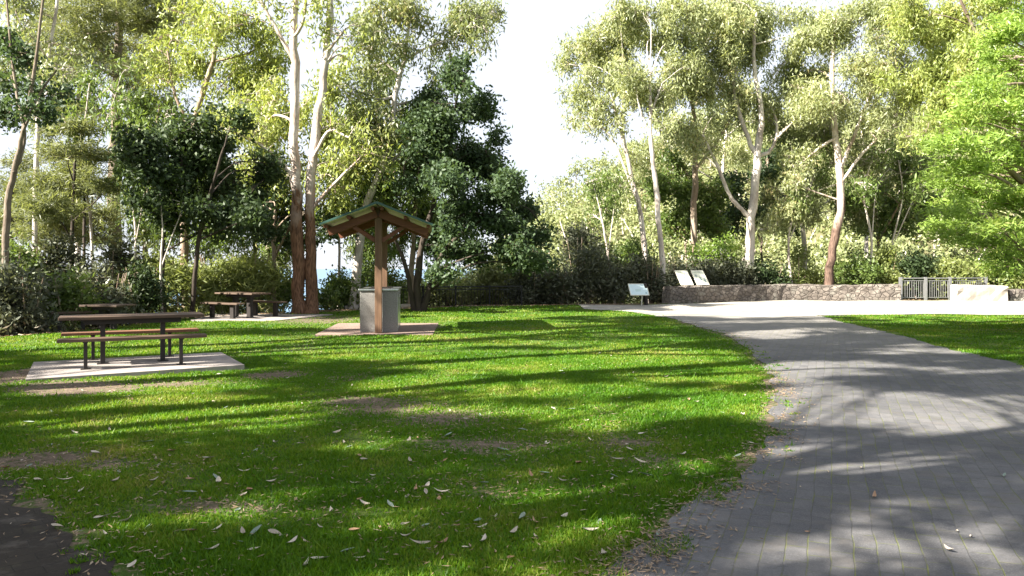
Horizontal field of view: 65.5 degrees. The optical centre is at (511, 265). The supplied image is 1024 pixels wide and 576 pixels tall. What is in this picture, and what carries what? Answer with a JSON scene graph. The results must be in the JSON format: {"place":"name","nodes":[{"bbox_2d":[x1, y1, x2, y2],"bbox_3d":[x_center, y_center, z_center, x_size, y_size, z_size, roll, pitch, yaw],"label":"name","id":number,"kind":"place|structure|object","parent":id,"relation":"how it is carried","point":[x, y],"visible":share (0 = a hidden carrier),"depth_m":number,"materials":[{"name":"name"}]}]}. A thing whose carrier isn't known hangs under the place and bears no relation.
{"place":"outdoors","nodes":[
{"label":"outdoors","id":0,"kind":"place"},
{"bbox_2d":[0,479,115,575],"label":"side path","id":1,"kind":"structure","parent":0,"point":[28,551],"depth_m":4.37,"materials":[{"name":"dark grey asphalt"}]},
{"bbox_2d":[123,269,477,312],"bbox_3d":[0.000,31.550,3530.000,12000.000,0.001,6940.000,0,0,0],"label":"sea","id":2,"kind":"structure","parent":0,"point":[322,274],"depth_m":3179.82,"materials":[{"name":"liquid"}]},
{"bbox_2d":[0,300,1023,575],"bbox_3d":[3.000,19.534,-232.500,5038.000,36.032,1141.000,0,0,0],"label":"ground","id":3,"kind":"structure","parent":0,"point":[52,458],"depth_m":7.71,"materials":[{"name":"green plant"}]},
{"bbox_2d":[0,231,54,278],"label":"shrub","id":4,"kind":"object","parent":3,"relation":"on","point":[35,263],"visible":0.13,"depth_m":22.39,"materials":[{"name":"green plant"}]},
{"bbox_2d":[0,247,56,336],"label":"shrub","id":5,"kind":"object","parent":3,"relation":"on","point":[4,280],"visible":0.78,"depth_m":18.25,"materials":[{"name":"green plant"}]},
{"bbox_2d":[0,250,76,336],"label":"shrub","id":6,"kind":"object","parent":3,"relation":"on","point":[37,314],"visible":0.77,"depth_m":18.67,"materials":[{"name":"green plant"}]},
{"bbox_2d":[0,0,87,335],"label":"gum tree","id":7,"kind":"object","parent":3,"relation":"on","point":[11,50],"visible":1,"depth_m":20.78,"materials":[{"name":"green plant"}]},
{"bbox_2d":[0,113,124,265],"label":"she oak","id":8,"kind":"object","parent":3,"relation":"on","point":[74,181],"visible":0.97,"depth_m":24.46,"materials":[{"name":"green plant"}]},
{"bbox_2d":[0,0,124,250],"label":"gum tree","id":9,"kind":"object","parent":3,"relation":"on","point":[74,55],"visible":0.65,"depth_m":29.59,"materials":[{"name":"green plant"}]},
{"bbox_2d":[29,220,98,331],"bbox_3d":[-13.641,0.459,24.123,2.079,3.698,2.485,0,0,-39],"label":"shrub","id":10,"kind":"object","parent":3,"relation":"on","point":[63,254],"visible":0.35,"depth_m":23.60,"materials":[{"name":"green plant"}]},
{"bbox_2d":[0,147,138,251],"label":"bushes","id":11,"kind":"object","parent":3,"relation":"on","point":[98,218],"visible":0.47,"depth_m":32.13,"materials":[{"name":"green plant"}]},
{"bbox_2d":[27,265,114,331],"bbox_3d":[-11.335,0.902,19.997,2.488,1.884,1.599,0,0,0],"label":"shrub","id":12,"kind":"object","parent":3,"relation":"on","point":[67,291],"visible":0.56,"depth_m":19.87,"materials":[{"name":"green plant"}]},
{"bbox_2d":[50,311,92,330],"bbox_3d":[-10.850,1.360,19.600,0.902,0.450,0.291,0,0,-35],"label":"bench","id":13,"kind":"object","parent":3,"relation":"on","point":[82,325],"visible":0.66,"depth_m":19.59,"materials":[{"name":"brown wood"}]},
{"bbox_2d":[0,0,207,265],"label":"gum tree","id":14,"kind":"object","parent":3,"relation":"on","point":[46,137],"visible":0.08,"depth_m":38.40,"materials":[{"name":"green plant"}]},
{"bbox_2d":[64,256,144,330],"bbox_3d":[-10.908,0.855,21.014,2.039,2.222,1.883,0,0,19],"label":"shrub","id":15,"kind":"object","parent":3,"relation":"on","point":[116,294],"visible":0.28,"depth_m":20.97,"materials":[{"name":"green plant"}]},
{"bbox_2d":[0,0,209,275],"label":"tree","id":16,"kind":"object","parent":3,"relation":"on","point":[113,11],"visible":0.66,"depth_m":34.16,"materials":[{"name":"green plant"}]},
{"bbox_2d":[56,41,156,262],"bbox_3d":[-13.423,-2.120,26.588,2.887,10.597,3.708,0,0,-24],"label":"sapling","id":17,"kind":"object","parent":3,"relation":"on","point":[90,89],"visible":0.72,"depth_m":26.51,"materials":[{"name":"green plant"}]},
{"bbox_2d":[79,304,135,329],"bbox_3d":[-9.850,1.255,19.400,1.055,0.620,0.711,0,0,12],"label":"picnic table","id":18,"kind":"object","parent":3,"relation":"on","point":[103,308],"visible":0.79,"depth_m":19.31,"materials":[{"name":"brown wood"}]},
{"bbox_2d":[71,223,146,294],"bbox_3d":[-12.781,0.499,25.092,2.686,3.678,2.407,0,0,-28],"label":"shrub","id":19,"kind":"object","parent":3,"relation":"on","point":[115,254],"visible":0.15,"depth_m":24.88,"materials":[{"name":"green plant"}]},
{"bbox_2d":[127,560,136,566],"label":"fallen leaf","id":20,"kind":"object","parent":3,"relation":"on","point":[131,563],"visible":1,"depth_m":4.11,"materials":[{"name":"beige plant"}]},
{"bbox_2d":[25,352,243,380],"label":"concrete slab","id":21,"kind":"structure","parent":3,"relation":"on","point":[126,366],"depth_m":11.84,"materials":[{"name":"grey concrete"}]},
{"bbox_2d":[61,328,198,360],"bbox_3d":[-6.162,1.275,12.912,1.999,0.450,0.291,0,0,-27],"label":"bench","id":22,"kind":"object","parent":21,"relation":"on","point":[111,332],"visible":1,"depth_m":12.78,"materials":[{"name":"brown wood"}]},
{"bbox_2d":[58,312,203,364],"bbox_3d":[-5.880,1.130,12.360,2.002,0.740,0.711,0,0,-27],"label":"picnic table","id":23,"kind":"object","parent":21,"relation":"on","point":[102,320],"visible":1,"depth_m":12.15,"materials":[{"name":"brown wood"}]},
{"bbox_2d":[57,333,206,369],"bbox_3d":[-5.598,1.275,11.808,2.000,0.450,0.291,0,0,-27],"label":"bench","id":24,"kind":"object","parent":21,"relation":"on","point":[86,340],"visible":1,"depth_m":11.68,"materials":[{"name":"brown wood"}]},
{"bbox_2d":[105,87,186,269],"bbox_3d":[-11.273,-1.558,24.958,2.395,7.710,3.591,0,0,-20],"label":"sapling","id":25,"kind":"object","parent":3,"relation":"on","point":[144,120],"visible":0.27,"depth_m":24.04,"materials":[{"name":"green plant"}]},
{"bbox_2d":[114,254,182,323],"bbox_3d":[-10.365,0.729,22.358,1.997,2.164,1.816,0,0,27],"label":"shrub","id":26,"kind":"object","parent":3,"relation":"on","point":[150,298],"visible":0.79,"depth_m":22.25,"materials":[{"name":"green plant"}]},
{"bbox_2d":[113,249,189,312],"bbox_3d":[-11.425,0.876,25.600,2.327,2.893,2.273,0,0,0],"label":"shrub","id":27,"kind":"object","parent":3,"relation":"on","point":[152,260],"visible":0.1,"depth_m":25.26,"materials":[{"name":"green plant"}]},
{"bbox_2d":[141,180,217,312],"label":"sapling","id":28,"kind":"object","parent":3,"relation":"on","point":[176,201],"visible":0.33,"depth_m":23.06,"materials":[{"name":"green plant"}]},
{"bbox_2d":[144,257,229,317],"bbox_3d":[-10.469,0.854,24.884,3.013,2.364,2.728,0,0,0],"label":"shrub","id":29,"kind":"object","parent":3,"relation":"on","point":[180,274],"visible":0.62,"depth_m":24.76,"materials":[{"name":"green plant"}]},
{"bbox_2d":[107,92,289,317],"bbox_3d":[-9.451,-1.628,23.671,6.315,6.975,5.350,0,0,0],"label":"dark tree","id":30,"kind":"object","parent":3,"relation":"on","point":[195,156],"visible":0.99,"depth_m":23.15,"materials":[{"name":"green plant"}]},
{"bbox_2d":[102,81,316,273],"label":"bushes","id":31,"kind":"object","parent":3,"relation":"on","point":[213,248],"visible":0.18,"depth_m":32.01,"materials":[{"name":"green plant"}]},
{"bbox_2d":[128,0,311,306],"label":"gum tree","id":32,"kind":"object","parent":3,"relation":"on","point":[214,30],"visible":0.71,"depth_m":30.84,"materials":[{"name":"green plant"}]},
{"bbox_2d":[187,251,256,313],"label":"shrub","id":33,"kind":"object","parent":3,"relation":"on","point":[222,268],"visible":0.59,"depth_m":26.00,"materials":[{"name":"green plant"}]},
{"bbox_2d":[217,251,292,312],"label":"shrub","id":34,"kind":"object","parent":3,"relation":"on","point":[261,277],"visible":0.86,"depth_m":26.45,"materials":[{"name":"green plant"}]},
{"bbox_2d":[249,524,261,535],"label":"fallen leaf","id":35,"kind":"object","parent":3,"relation":"on","point":[255,529],"visible":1,"depth_m":4.63,"materials":[{"name":"plant"}]},
{"bbox_2d":[191,314,332,321],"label":"concrete slab","id":36,"kind":"structure","parent":3,"relation":"on","point":[262,317],"depth_m":23.32,"materials":[{"name":"grey concrete"}]},
{"bbox_2d":[200,302,244,318],"bbox_3d":[-8.382,1.295,23.039,1.608,0.450,0.291,0,0,32],"label":"bench","id":37,"kind":"object","parent":36,"relation":"on","point":[212,310],"visible":1,"depth_m":22.90,"materials":[{"name":"brown wood"}]},
{"bbox_2d":[215,292,270,316],"bbox_3d":[-8.000,1.160,23.650,1.657,0.720,0.711,0,0,32],"label":"picnic table","id":38,"kind":"object","parent":36,"relation":"on","point":[235,296],"visible":0.95,"depth_m":23.46,"materials":[{"name":"brown wood"}]},
{"bbox_2d":[244,300,286,315],"bbox_3d":[-7.491,1.295,24.181,1.606,0.450,0.291,0,0,32],"label":"bench","id":39,"kind":"object","parent":36,"relation":"on","point":[255,307],"visible":0.82,"depth_m":23.93,"materials":[{"name":"brown wood"}]},
{"bbox_2d":[268,529,281,533],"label":"fallen leaf","id":40,"kind":"object","parent":3,"relation":"on","point":[273,531],"visible":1,"depth_m":4.59,"materials":[{"name":"beige plant"}]},
{"bbox_2d":[261,267,304,311],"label":"shrub","id":41,"kind":"object","parent":3,"relation":"on","point":[285,293],"visible":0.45,"depth_m":27.89,"materials":[{"name":"green plant"}]},
{"bbox_2d":[224,184,358,310],"bbox_3d":[-7.773,-0.592,27.659,4.603,4.858,4.621,0,0,-26],"label":"dark tree","id":42,"kind":"object","parent":3,"relation":"on","point":[275,233],"visible":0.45,"depth_m":27.56,"materials":[{"name":"green plant"}]},
{"bbox_2d":[211,0,402,313],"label":"gum tree","id":43,"kind":"object","parent":3,"relation":"on","point":[319,133],"visible":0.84,"depth_m":26.04,"materials":[{"name":"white plant"}]},
{"bbox_2d":[318,279,349,310],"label":"shrub","id":44,"kind":"object","parent":3,"relation":"on","point":[328,301],"visible":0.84,"depth_m":27.95,"materials":[{"name":"green plant"}]},
{"bbox_2d":[316,107,383,274],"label":"sapling","id":45,"kind":"object","parent":3,"relation":"on","point":[339,255],"visible":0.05,"depth_m":30.45,"materials":[{"name":"green plant"}]},
{"bbox_2d":[319,262,391,309],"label":"shrub","id":46,"kind":"object","parent":3,"relation":"on","point":[345,283],"visible":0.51,"depth_m":28.58,"materials":[{"name":"green plant"}]},
{"bbox_2d":[327,48,410,271],"bbox_3d":[-5.615,-3.460,33.293,4.440,11.188,6.022,0,0,-22],"label":"gum tree","id":47,"kind":"object","parent":3,"relation":"on","point":[361,197],"visible":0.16,"depth_m":32.87,"materials":[{"name":"green plant"}]},
{"bbox_2d":[315,323,437,335],"bbox_3d":[-3.175,1.646,19.325,2.850,0.248,3.550,0,0,0],"label":"brick pad","id":48,"kind":"object","parent":3,"relation":"on","point":[349,329],"visible":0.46,"depth_m":18.67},
{"bbox_2d":[319,201,432,332],"bbox_3d":[-3.114,0.058,18.995,2.454,2.928,3.210,0,0,-5],"label":"barbecue shelter","id":49,"kind":"object","parent":48,"relation":"on","point":[379,216],"visible":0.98,"depth_m":17.93,"materials":[{"name":"red wood"}]},
{"bbox_2d":[358,287,401,332],"bbox_3d":[-3.122,1.022,18.986,0.900,1.001,1.760,0,0,-5],"label":"barbecue","id":50,"kind":"object","parent":48,"relation":"on","point":[390,309],"visible":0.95,"depth_m":18.15,"materials":[{"name":"silver metal"}]},
{"bbox_2d":[398,294,399,326],"bbox_3d":[-2.701,1.072,19.047,0.012,0.750,1.250,0,0,-6],"label":"service door","id":51,"kind":"structure","parent":50,"relation":"in","point":[399,294],"depth_m":18.88,"materials":[{"name":"silver metal"}]},
{"bbox_2d":[344,304,409,308],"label":"stone kerb","id":52,"kind":"structure","parent":3,"relation":"on","point":[403,306],"depth_m":29.25,"materials":[{"name":"stone"}]},
{"bbox_2d":[361,255,407,303],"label":"shrub","id":53,"kind":"object","parent":3,"relation":"on","point":[392,281],"visible":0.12,"depth_m":31.36,"materials":[{"name":"green plant"}]},
{"bbox_2d":[311,0,507,309],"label":"gum tree","id":54,"kind":"object","parent":3,"relation":"on","point":[474,21],"visible":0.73,"depth_m":28.20,"materials":[{"name":"green plant"}]},
{"bbox_2d":[411,539,429,543],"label":"fallen leaf","id":55,"kind":"object","parent":3,"relation":"on","point":[420,541],"visible":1,"depth_m":4.36,"materials":[{"name":"beige plant"}]},
{"bbox_2d":[362,128,488,307],"bbox_3d":[-3.456,-1.918,29.810,5.183,7.140,5.447,0,0,0],"label":"gum tree","id":56,"kind":"object","parent":3,"relation":"on","point":[417,209],"visible":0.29,"depth_m":29.35,"materials":[{"name":"green plant"}]},
{"bbox_2d":[420,268,484,305],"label":"shrub","id":57,"kind":"object","parent":3,"relation":"on","point":[464,294],"visible":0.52,"depth_m":33.96,"materials":[{"name":"green plant"}]},
{"bbox_2d":[387,285,521,306],"bbox_3d":[-2.224,1.379,30.736,5.451,1.230,0.213,0,0,-13],"label":"metal fence","id":58,"kind":"object","parent":3,"relation":"on","point":[456,289],"visible":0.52,"depth_m":30.86,"materials":[{"name":"metal"}]},
{"bbox_2d":[383,47,563,310],"bbox_3d":[-1.288,-2.741,26.878,6.088,8.756,5.612,0,0,0],"label":"dark tree","id":59,"kind":"object","parent":3,"relation":"on","point":[435,127],"visible":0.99,"depth_m":26.20,"materials":[{"name":"green plant"}]},
{"bbox_2d":[462,254,520,304],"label":"shrub","id":60,"kind":"object","parent":3,"relation":"on","point":[494,275],"visible":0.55,"depth_m":33.66,"materials":[{"name":"green plant"}]},
{"bbox_2d":[0,221,1003,336],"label":"undergrowth","id":61,"kind":"object","parent":3,"relation":"on","point":[434,302],"visible":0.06,"depth_m":34.02,"materials":[{"name":"green plant"}]},
{"bbox_2d":[0,299,1020,575],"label":"leaf litter","id":62,"kind":"object","parent":3,"relation":"on","point":[674,543],"visible":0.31,"depth_m":5.47,"materials":[{"name":"brown plant"}]},
{"bbox_2d":[499,256,558,304],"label":"shrub","id":63,"kind":"object","parent":3,"relation":"on","point":[529,294],"visible":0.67,"depth_m":32.34,"materials":[{"name":"green plant"}]},
{"bbox_2d":[532,261,591,304],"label":"shrub","id":64,"kind":"object","parent":3,"relation":"on","point":[550,295],"visible":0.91,"depth_m":31.97,"materials":[{"name":"green plant"}]},
{"bbox_2d":[550,218,607,304],"bbox_3d":[2.719,-0.042,35.908,3.459,4.296,3.352,0,0,0],"label":"shrub","id":65,"kind":"object","parent":3,"relation":"on","point":[580,235],"visible":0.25,"depth_m":35.86,"materials":[{"name":"green plant"}]},
{"bbox_2d":[558,235,619,303],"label":"shrub","id":66,"kind":"object","parent":3,"relation":"on","point":[595,263],"visible":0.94,"depth_m":32.16,"materials":[{"name":"green plant"}]},
{"bbox_2d":[546,0,658,302],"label":"gum tree","id":67,"kind":"object","parent":3,"relation":"on","point":[593,52],"visible":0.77,"depth_m":36.21,"materials":[{"name":"green plant"}]},
{"bbox_2d":[576,163,637,302],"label":"sapling","id":68,"kind":"object","parent":3,"relation":"on","point":[601,188],"visible":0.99,"depth_m":35.21,"materials":[{"name":"green plant"}]},
{"bbox_2d":[598,256,647,303],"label":"shrub","id":69,"kind":"object","parent":3,"relation":"on","point":[625,278],"visible":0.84,"depth_m":32.69,"materials":[{"name":"green plant"}]},
{"bbox_2d":[593,230,655,303],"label":"shrub","id":70,"kind":"object","parent":3,"relation":"on","point":[634,247],"visible":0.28,"depth_m":36.56,"materials":[{"name":"green plant"}]},
{"bbox_2d":[619,245,678,303],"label":"shrub","id":71,"kind":"object","parent":3,"relation":"on","point":[652,279],"visible":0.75,"depth_m":33.22,"materials":[{"name":"green plant"}]},
{"bbox_2d":[603,0,717,288],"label":"gum tree","id":72,"kind":"object","parent":3,"relation":"on","point":[668,37],"visible":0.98,"depth_m":35.04,"materials":[{"name":"green plant"}]},
{"bbox_2d":[636,142,737,263],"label":"dark tree","id":73,"kind":"object","parent":3,"relation":"on","point":[676,217],"visible":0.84,"depth_m":39.25,"materials":[{"name":"green plant"}]},
{"bbox_2d":[656,249,721,301],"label":"shrub","id":74,"kind":"object","parent":3,"relation":"on","point":[709,269],"visible":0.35,"depth_m":35.58,"materials":[{"name":"green plant"}]},
{"bbox_2d":[679,227,745,283],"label":"shrub","id":75,"kind":"object","parent":3,"relation":"on","point":[721,244],"visible":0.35,"depth_m":36.98,"materials":[{"name":"green plant"}]},
{"bbox_2d":[655,0,774,265],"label":"gum tree","id":76,"kind":"object","parent":3,"relation":"on","point":[729,28],"visible":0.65,"depth_m":36.82,"materials":[{"name":"green plant"}]},
{"bbox_2d":[693,239,772,285],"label":"shrub","id":77,"kind":"object","parent":3,"relation":"on","point":[727,275],"visible":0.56,"depth_m":36.20,"materials":[{"name":"green plant"}]},
{"bbox_2d":[703,144,810,262],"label":"dark tree","id":78,"kind":"object","parent":3,"relation":"on","point":[735,212],"visible":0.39,"depth_m":41.98,"materials":[{"name":"green plant"}]},
{"bbox_2d":[673,0,842,280],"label":"gum tree","id":79,"kind":"object","parent":3,"relation":"on","point":[760,49],"visible":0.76,"depth_m":36.98,"materials":[{"name":"green plant"}]},
{"bbox_2d":[744,255,801,284],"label":"shrub","id":80,"kind":"object","parent":3,"relation":"on","point":[765,273],"visible":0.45,"depth_m":36.89,"materials":[{"name":"green plant"}]},
{"bbox_2d":[615,112,945,257],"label":"gum tree","id":81,"kind":"object","parent":3,"relation":"on","point":[732,148],"visible":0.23,"depth_m":47.77,"materials":[{"name":"green plant"}]},
{"bbox_2d":[662,284,900,303],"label":"stone wall","id":82,"kind":"structure","parent":3,"relation":"on","point":[684,294],"depth_m":34.85,"materials":[{"name":"stone"}]},
{"bbox_2d":[674,270,693,285],"bbox_3d":[7.176,0.573,33.208,0.630,0.746,0.495,0,0,-24],"label":"information sign","id":83,"kind":"object","parent":82,"relation":"on","point":[683,277],"visible":0.94,"depth_m":33.20,"materials":[{"name":"white metal"}]},
{"bbox_2d":[690,270,709,285],"bbox_3d":[7.935,0.572,33.608,0.630,0.746,0.495,0,0,-24],"label":"information sign","id":84,"kind":"object","parent":82,"relation":"on","point":[699,276],"visible":0.88,"depth_m":33.60,"materials":[{"name":"white metal"}]},
{"bbox_2d":[776,237,824,284],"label":"shrub","id":85,"kind":"object","parent":3,"relation":"on","point":[811,276],"visible":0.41,"depth_m":38.17,"materials":[{"name":"green plant"}]},
{"bbox_2d":[772,132,863,282],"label":"sapling","id":86,"kind":"object","parent":3,"relation":"on","point":[818,175],"visible":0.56,"depth_m":37.56,"materials":[{"name":"green plant"}]},
{"bbox_2d":[751,91,906,273],"bbox_3d":[16.563,-3.339,40.238,9.918,10.555,6.556,0,0,0],"label":"gum tree","id":87,"kind":"object","parent":3,"relation":"on","point":[857,218],"visible":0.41,"depth_m":39.37,"materials":[{"name":"green plant"}]},
{"bbox_2d":[770,0,933,284],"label":"gum tree","id":88,"kind":"object","parent":3,"relation":"on","point":[814,102],"visible":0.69,"depth_m":36.40,"materials":[{"name":"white plant"}]},
{"bbox_2d":[823,246,889,284],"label":"shrub","id":89,"kind":"object","parent":3,"relation":"on","point":[863,271],"visible":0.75,"depth_m":37.27,"materials":[{"name":"green plant"}]},
{"bbox_2d":[856,240,910,290],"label":"shrub","id":90,"kind":"object","parent":3,"relation":"on","point":[889,277],"visible":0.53,"depth_m":37.82,"materials":[{"name":"green plant"}]},
{"bbox_2d":[824,139,950,253],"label":"dark tree","id":91,"kind":"object","parent":3,"relation":"on","point":[887,220],"visible":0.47,"depth_m":39.63,"materials":[{"name":"green plant"}]},
{"bbox_2d":[849,132,949,264],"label":"sapling","id":92,"kind":"object","parent":3,"relation":"on","point":[870,189],"visible":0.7,"depth_m":37.49,"materials":[{"name":"green plant"}]},
{"bbox_2d":[883,242,944,299],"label":"shrub","id":93,"kind":"object","parent":3,"relation":"on","point":[916,266],"visible":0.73,"depth_m":37.52,"materials":[{"name":"green plant"}]},
{"bbox_2d":[883,146,946,249],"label":"sapling","id":94,"kind":"object","parent":3,"relation":"on","point":[914,193],"visible":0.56,"depth_m":37.79,"materials":[{"name":"green plant"}]},
{"bbox_2d":[899,277,987,299],"bbox_3d":[19.497,1.129,35.861,4.416,1.230,0.317,0,0,-9],"label":"metal fence","id":95,"kind":"object","parent":3,"relation":"on","point":[925,286],"visible":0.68,"depth_m":35.73,"materials":[{"name":"grey metal"}]},
{"bbox_2d":[867,0,1021,168],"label":"gum tree","id":96,"kind":"object","parent":3,"relation":"on","point":[944,32],"visible":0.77,"depth_m":31.64,"materials":[{"name":"green plant"}]},
{"bbox_2d":[924,249,994,298],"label":"shrub","id":97,"kind":"object","parent":3,"relation":"on","point":[953,269],"visible":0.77,"depth_m":36.83,"materials":[{"name":"green plant"}]},
{"bbox_2d":[906,0,1023,282],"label":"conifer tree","id":98,"kind":"object","parent":3,"relation":"on","point":[1001,165],"visible":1,"depth_m":18.15,"materials":[{"name":"green plant"}]},
{"bbox_2d":[950,284,1008,300],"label":"stone wall","id":99,"kind":"structure","parent":3,"relation":"on","point":[979,292],"depth_m":34.77,"materials":[{"name":"stone"}]},
{"bbox_2d":[971,256,1019,288],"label":"shrub","id":100,"kind":"object","parent":3,"relation":"on","point":[991,282],"visible":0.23,"depth_m":37.11,"materials":[{"name":"green plant"}]},
{"bbox_2d":[994,263,1023,288],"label":"shrub","id":101,"kind":"object","parent":3,"relation":"on","point":[1016,285],"visible":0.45,"depth_m":36.62,"materials":[{"name":"green plant"}]},
{"bbox_2d":[1008,289,1023,300],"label":"stone wall","id":102,"kind":"structure","parent":3,"relation":"on","point":[1015,294],"depth_m":35.15,"materials":[{"name":"stone"}]},
{"bbox_2d":[0,0,1023,268],"label":"sky","id":103,"kind":"structure","parent":0,"point":[518,73],"materials":[{"name":"white"}]},
{"bbox_2d":[552,104,1023,272],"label":"hillside","id":104,"kind":"structure","parent":0,"point":[820,233],"depth_m":101.56,"materials":[{"name":"green plant"}]},
{"bbox_2d":[462,62,1023,303],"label":"hillside forest","id":105,"kind":"object","parent":104,"relation":"on","point":[567,214],"visible":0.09,"depth_m":94.23,"materials":[{"name":"green plant"}]},
{"bbox_2d":[578,300,1023,316],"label":"plaza","id":106,"kind":"structure","parent":0,"point":[777,308],"depth_m":28.86,"materials":[{"name":"concrete"}]},
{"bbox_2d":[628,283,648,304],"bbox_3d":[4.905,1.127,30.865,0.795,0.890,0.569,0,0,-8],"label":"map sign","id":107,"kind":"object","parent":106,"relation":"on","point":[641,290],"visible":0.97,"depth_m":30.79,"materials":[{"name":"white metal"}]},
{"bbox_2d":[602,312,1023,575],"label":"path","id":108,"kind":"structure","parent":0,"point":[928,438],"depth_m":5.99,"materials":[{"name":"grey brick"}]}
]}

